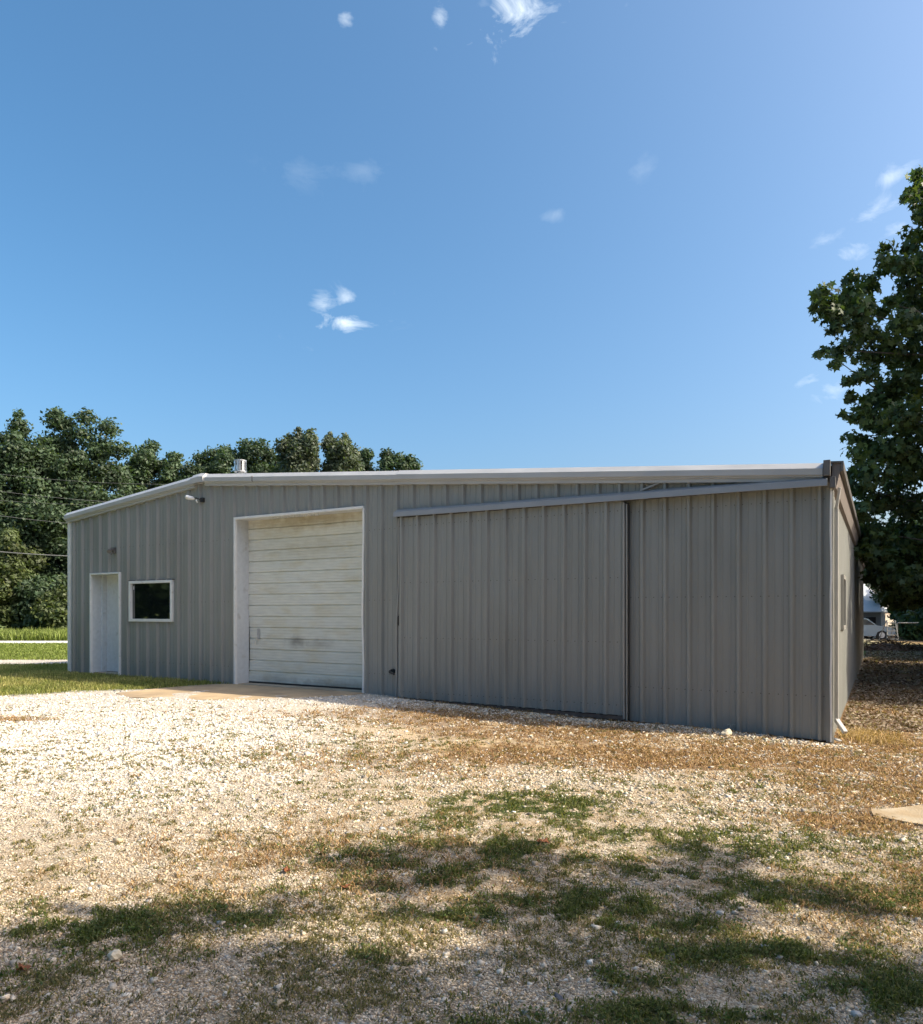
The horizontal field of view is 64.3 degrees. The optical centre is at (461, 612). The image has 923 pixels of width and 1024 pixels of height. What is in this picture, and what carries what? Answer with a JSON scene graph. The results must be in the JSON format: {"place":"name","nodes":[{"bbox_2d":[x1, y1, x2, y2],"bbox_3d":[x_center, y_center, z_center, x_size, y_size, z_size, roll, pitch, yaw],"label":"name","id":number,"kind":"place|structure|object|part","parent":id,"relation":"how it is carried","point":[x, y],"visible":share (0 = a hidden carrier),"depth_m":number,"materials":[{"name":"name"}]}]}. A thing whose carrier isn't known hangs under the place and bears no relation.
{"place":"outdoors","nodes":[
{"label":"outdoors","id":0,"kind":"place"},
{"bbox_2d":[0,642,67,659],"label":"mown grass","id":1,"kind":"structure","parent":0,"point":[9,650],"depth_m":24.22,"materials":[{"name":"green plant"}]},
{"bbox_2d":[0,625,67,640],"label":"tall grass","id":2,"kind":"structure","parent":0,"point":[31,634],"depth_m":34.35,"materials":[{"name":"green plant"}]},
{"bbox_2d":[0,641,67,642],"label":"road","id":3,"kind":"structure","parent":0,"point":[34,641],"depth_m":32.84,"materials":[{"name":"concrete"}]},
{"bbox_2d":[0,613,922,1023],"bbox_3d":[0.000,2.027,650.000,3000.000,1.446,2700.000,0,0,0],"label":"ground","id":4,"kind":"structure","parent":0,"point":[494,873],"depth_m":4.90,"materials":[{"name":"beige gravel"}]},
{"bbox_2d":[0,474,5,509],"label":"understorey tree","id":5,"kind":"object","parent":4,"relation":"on","point":[1,482],"visible":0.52,"depth_m":44.03,"materials":[{"name":"green plant"}]},
{"bbox_2d":[16,963,31,969],"bbox_3d":[-1.776,1.439,2.980,0.055,0.021,0.073,14,-14,-34],"label":"fallen leaf","id":6,"kind":"object","parent":4,"relation":"on","point":[21,966],"visible":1,"depth_m":2.99,"materials":[{"name":"brown plant"}]},
{"bbox_2d":[0,527,49,629],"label":"understorey tree","id":7,"kind":"object","parent":4,"relation":"on","point":[13,568],"visible":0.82,"depth_m":41.90,"materials":[{"name":"green plant"}]},
{"bbox_2d":[0,409,62,626],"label":"broadleaf tree","id":8,"kind":"object","parent":4,"relation":"on","point":[16,458],"visible":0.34,"depth_m":44.58,"materials":[{"name":"green plant"}]},
{"bbox_2d":[5,572,67,629],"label":"bush","id":9,"kind":"object","parent":4,"relation":"on","point":[30,590],"visible":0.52,"depth_m":41.99,"materials":[{"name":"green plant"}]},
{"bbox_2d":[30,585,67,629],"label":"bush","id":10,"kind":"object","parent":4,"relation":"on","point":[50,609],"visible":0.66,"depth_m":41.10,"materials":[{"name":"green plant"}]},
{"bbox_2d":[5,406,139,587],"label":"broadleaf tree","id":11,"kind":"object","parent":4,"relation":"on","point":[73,463],"visible":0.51,"depth_m":45.63,"materials":[{"name":"green plant"}]},
{"bbox_2d":[106,949,121,960],"bbox_3d":[-1.480,1.463,3.131,0.052,0.050,0.069,0,0,-42],"label":"stone","id":12,"kind":"object","parent":4,"relation":"on","point":[115,954],"visible":0.99,"depth_m":3.11,"materials":[{"name":"white stone"}]},
{"bbox_2d":[0,662,231,695],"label":"grass","id":13,"kind":"structure","parent":4,"relation":"on","point":[24,678],"depth_m":13.82,"materials":[{"name":"green plant"}]},
{"bbox_2d":[120,438,204,493],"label":"broadleaf tree","id":14,"kind":"object","parent":4,"relation":"on","point":[146,465],"visible":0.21,"depth_m":51.33,"materials":[{"name":"green plant"}]},
{"bbox_2d":[188,437,281,473],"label":"broadleaf tree","id":15,"kind":"object","parent":4,"relation":"on","point":[221,459],"visible":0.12,"depth_m":54.38,"materials":[{"name":"green plant"}]},
{"bbox_2d":[116,684,363,699],"bbox_3d":[-3.708,1.393,11.936,3.530,0.150,2.298,0,0,30],"label":"concrete apron","id":16,"kind":"object","parent":4,"relation":"on","point":[225,691],"visible":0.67,"depth_m":12.09,"materials":[{"name":"beige concrete"}]},
{"bbox_2d":[272,426,321,472],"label":"tree","id":17,"kind":"object","parent":4,"relation":"on","point":[298,451],"visible":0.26,"depth_m":51.06,"materials":[{"name":"green plant"}]},
{"bbox_2d":[318,431,362,471],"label":"tree","id":18,"kind":"object","parent":4,"relation":"on","point":[341,454],"visible":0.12,"depth_m":52.30,"materials":[{"name":"green plant"}]},
{"bbox_2d":[356,447,423,470],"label":"broadleaf tree","id":19,"kind":"object","parent":4,"relation":"on","point":[389,460],"visible":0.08,"depth_m":57.61,"materials":[{"name":"green plant"}]},
{"bbox_2d":[0,699,922,1023],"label":"sprouts","id":20,"kind":"object","parent":4,"relation":"on","point":[264,1017],"visible":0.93,"depth_m":3.47,"materials":[{"name":"green plant"}]},
{"bbox_2d":[0,718,922,1023],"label":"weeds","id":21,"kind":"object","parent":4,"relation":"on","point":[882,1000],"visible":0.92,"depth_m":3.73,"materials":[{"name":"green plant"}]},
{"bbox_2d":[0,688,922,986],"bbox_3d":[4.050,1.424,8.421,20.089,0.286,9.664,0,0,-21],"label":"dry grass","id":22,"kind":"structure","parent":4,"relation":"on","point":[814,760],"depth_m":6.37,"materials":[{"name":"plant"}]},
{"bbox_2d":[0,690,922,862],"bbox_3d":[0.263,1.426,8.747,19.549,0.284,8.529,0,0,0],"label":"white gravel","id":23,"kind":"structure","parent":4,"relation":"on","point":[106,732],"depth_m":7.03,"materials":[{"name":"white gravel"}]},
{"bbox_2d":[0,693,922,1023],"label":"straw","id":24,"kind":"object","parent":4,"relation":"on","point":[414,901],"visible":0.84,"depth_m":3.65,"materials":[{"name":"beige plant"}]},
{"bbox_2d":[64,459,866,743],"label":"metal building","id":25,"kind":"structure","parent":4,"relation":"on","point":[724,597],"depth_m":10.87,"materials":[{"name":"grey paint"}]},
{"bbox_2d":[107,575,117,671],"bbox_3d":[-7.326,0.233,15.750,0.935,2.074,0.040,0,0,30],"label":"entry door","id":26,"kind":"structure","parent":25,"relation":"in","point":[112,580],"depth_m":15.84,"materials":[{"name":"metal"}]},
{"bbox_2d":[128,579,174,621],"bbox_3d":[-6.223,-0.235,14.740,1.355,0.839,0.085,0,0,30],"label":"window","id":27,"kind":"structure","parent":25,"relation":"in","point":[149,600],"depth_m":14.75,"materials":[{"name":"black glass"}]},
{"bbox_2d":[248,511,361,689],"bbox_3d":[-2.732,-0.201,13.103,2.930,3.037,0.096,0,0,30],"label":"roll up door","id":28,"kind":"structure","parent":25,"relation":"in","point":[305,573],"depth_m":13.13,"materials":[{"name":"metal"}]},
{"bbox_2d":[395,501,629,720],"bbox_3d":[0.600,-0.023,10.775,3.786,3.005,0.130,0,0,30],"label":"sliding door","id":29,"kind":"structure","parent":25,"relation":"in","point":[526,609],"depth_m":10.64,"materials":[{"name":"grey paint"}]},
{"bbox_2d":[841,574,845,629],"bbox_3d":[5.701,-0.150,10.975,0.050,0.800,0.750,0,0,30],"label":"window","id":30,"kind":"structure","parent":25,"relation":"in","point":[843,578],"depth_m":10.65,"materials":[{"name":"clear glass"}]},
{"bbox_2d":[537,837,548,842],"bbox_3d":[0.528,1.482,4.776,0.091,0.022,0.068,6,9,-23],"label":"fallen leaf","id":31,"kind":"object","parent":4,"relation":"on","point":[545,840],"visible":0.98,"depth_m":4.78,"materials":[{"name":"brown plant"}]},
{"bbox_2d":[554,992,564,1001],"bbox_3d":[0.391,1.537,2.930,0.028,0.015,0.078,-7,15,-32],"label":"slate chip","id":32,"kind":"object","parent":4,"relation":"on","point":[558,996],"visible":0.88,"depth_m":2.93,"materials":[{"name":"grey stone"}]},
{"bbox_2d":[365,697,861,755],"bbox_3d":[1.506,1.444,9.680,6.630,0.236,0.943,0,0,28],"label":"gravel strip","id":33,"kind":"object","parent":4,"relation":"on","point":[449,706],"depth_m":9.70,"materials":[{"name":"gravel"}]},
{"bbox_2d":[662,952,675,963],"bbox_3d":[0.928,1.545,3.280,0.086,0.021,0.058,-7,16,-40],"label":"slate chip","id":34,"kind":"object","parent":4,"relation":"on","point":[669,957],"visible":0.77,"depth_m":3.28,"materials":[{"name":"grey stone"}]},
{"bbox_2d":[720,728,731,735],"bbox_3d":[3.211,1.466,8.890,0.169,0.108,0.119,-14,2,-35],"label":"stone","id":35,"kind":"object","parent":4,"relation":"on","point":[728,732],"visible":0.82,"depth_m":8.86,"materials":[{"name":"white stone"}]},
{"bbox_2d":[807,165,922,612],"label":"maple tree","id":36,"kind":"object","parent":4,"relation":"on","point":[895,572],"visible":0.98,"depth_m":15.96,"materials":[{"name":"green plant"}]},
{"bbox_2d":[864,584,887,625],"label":"shed","id":37,"kind":"structure","parent":4,"relation":"on","point":[874,612],"depth_m":62.00,"materials":[{"name":"metal"}]},
{"bbox_2d":[866,617,875,623],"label":"window","id":38,"kind":"structure","parent":37,"relation":"in","point":[873,619],"depth_m":61.96,"materials":[{"name":"glass"}]},
{"bbox_2d":[864,550,889,602],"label":"broadleaf tree","id":39,"kind":"object","parent":4,"relation":"on","point":[875,597],"visible":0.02,"depth_m":62.37,"materials":[{"name":"green plant"}]},
{"bbox_2d":[835,724,922,749],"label":"straw tuft","id":40,"kind":"object","parent":4,"relation":"on","point":[863,734],"visible":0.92,"depth_m":8.86,"materials":[{"name":"beige plant"}]},
{"bbox_2d":[864,618,895,639],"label":"parked car","id":41,"kind":"object","parent":4,"relation":"on","point":[871,629],"visible":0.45,"depth_m":46.18,"materials":[{"name":"white paint"}]},
{"label":"side window","id":42,"kind":"part","parent":41,"relation":"part of","materials":[{"name":"black glass"}]},
{"bbox_2d":[842,649,922,731],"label":"leaf litter","id":43,"kind":"object","parent":4,"relation":"on","point":[867,718],"visible":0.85,"depth_m":13.54,"materials":[{"name":"dry brown leaves"}]},
{"bbox_2d":[879,620,898,641],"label":"step ladder","id":44,"kind":"object","parent":4,"relation":"on","point":[886,622],"visible":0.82,"depth_m":43.16,"materials":[{"name":"grey metal"}]},
{"bbox_2d":[864,513,921,626],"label":"broadleaf tree","id":45,"kind":"object","parent":4,"relation":"on","point":[897,617],"visible":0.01,"depth_m":52.42,"materials":[{"name":"green plant"}]},
{"bbox_2d":[887,611,898,620],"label":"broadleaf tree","id":46,"kind":"object","parent":4,"relation":"on","point":[890,617],"depth_m":58.34,"materials":[{"name":"green plant"}]},
{"bbox_2d":[864,634,922,651],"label":"brush pile","id":47,"kind":"object","parent":4,"relation":"on","point":[878,645],"visible":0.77,"depth_m":29.46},
{"bbox_2d":[871,805,922,825],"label":"slab","id":48,"kind":"structure","parent":4,"relation":"on","point":[913,814],"depth_m":5.57,"materials":[{"name":"concrete"}]},
{"bbox_2d":[887,607,922,640],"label":"broadleaf tree","id":49,"kind":"object","parent":4,"relation":"on","point":[909,631],"visible":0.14,"depth_m":48.44,"materials":[{"name":"green plant"}]},
{"bbox_2d":[897,622,918,640],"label":"pipe fence","id":50,"kind":"object","parent":4,"relation":"on","point":[904,622],"visible":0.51,"depth_m":44.45,"materials":[{"name":"grey metal"}]},
{"bbox_2d":[903,608,922,625],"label":"bush","id":51,"kind":"object","parent":4,"relation":"on","point":[918,615],"visible":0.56,"depth_m":31.79,"materials":[{"name":"green plant"}]},
{"bbox_3d":[-23.600,-2.820,30.000,0.280,8.900,0.280,0,0,0],"label":"utility pole","id":52,"kind":"object","parent":4,"relation":"on","visible":0},
{"bbox_2d":[0,551,67,556],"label":"overhead cable","id":53,"kind":"object","parent":52,"relation":"attached to","point":[34,554],"visible":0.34,"depth_m":29.98,"materials":[{"name":"grey rubber"}]},
{"bbox_2d":[1,491,106,501],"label":"overhead wire","id":54,"kind":"object","parent":52,"relation":"attached to","point":[55,497],"visible":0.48,"depth_m":29.99,"materials":[{"name":"black metal"}]},
{"bbox_2d":[2,474,128,483],"bbox_3d":[-17.101,-5.814,30.000,13.001,1.174,0.012,0,0,0],"label":"overhead wire","id":55,"kind":"object","parent":52,"relation":"attached to","point":[69,480],"visible":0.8,"depth_m":30.00,"materials":[{"name":"black metal"}]},
{"bbox_2d":[0,0,922,612],"label":"sky","id":56,"kind":"structure","parent":0,"point":[448,234],"materials":[{"name":"blue"}]}
]}

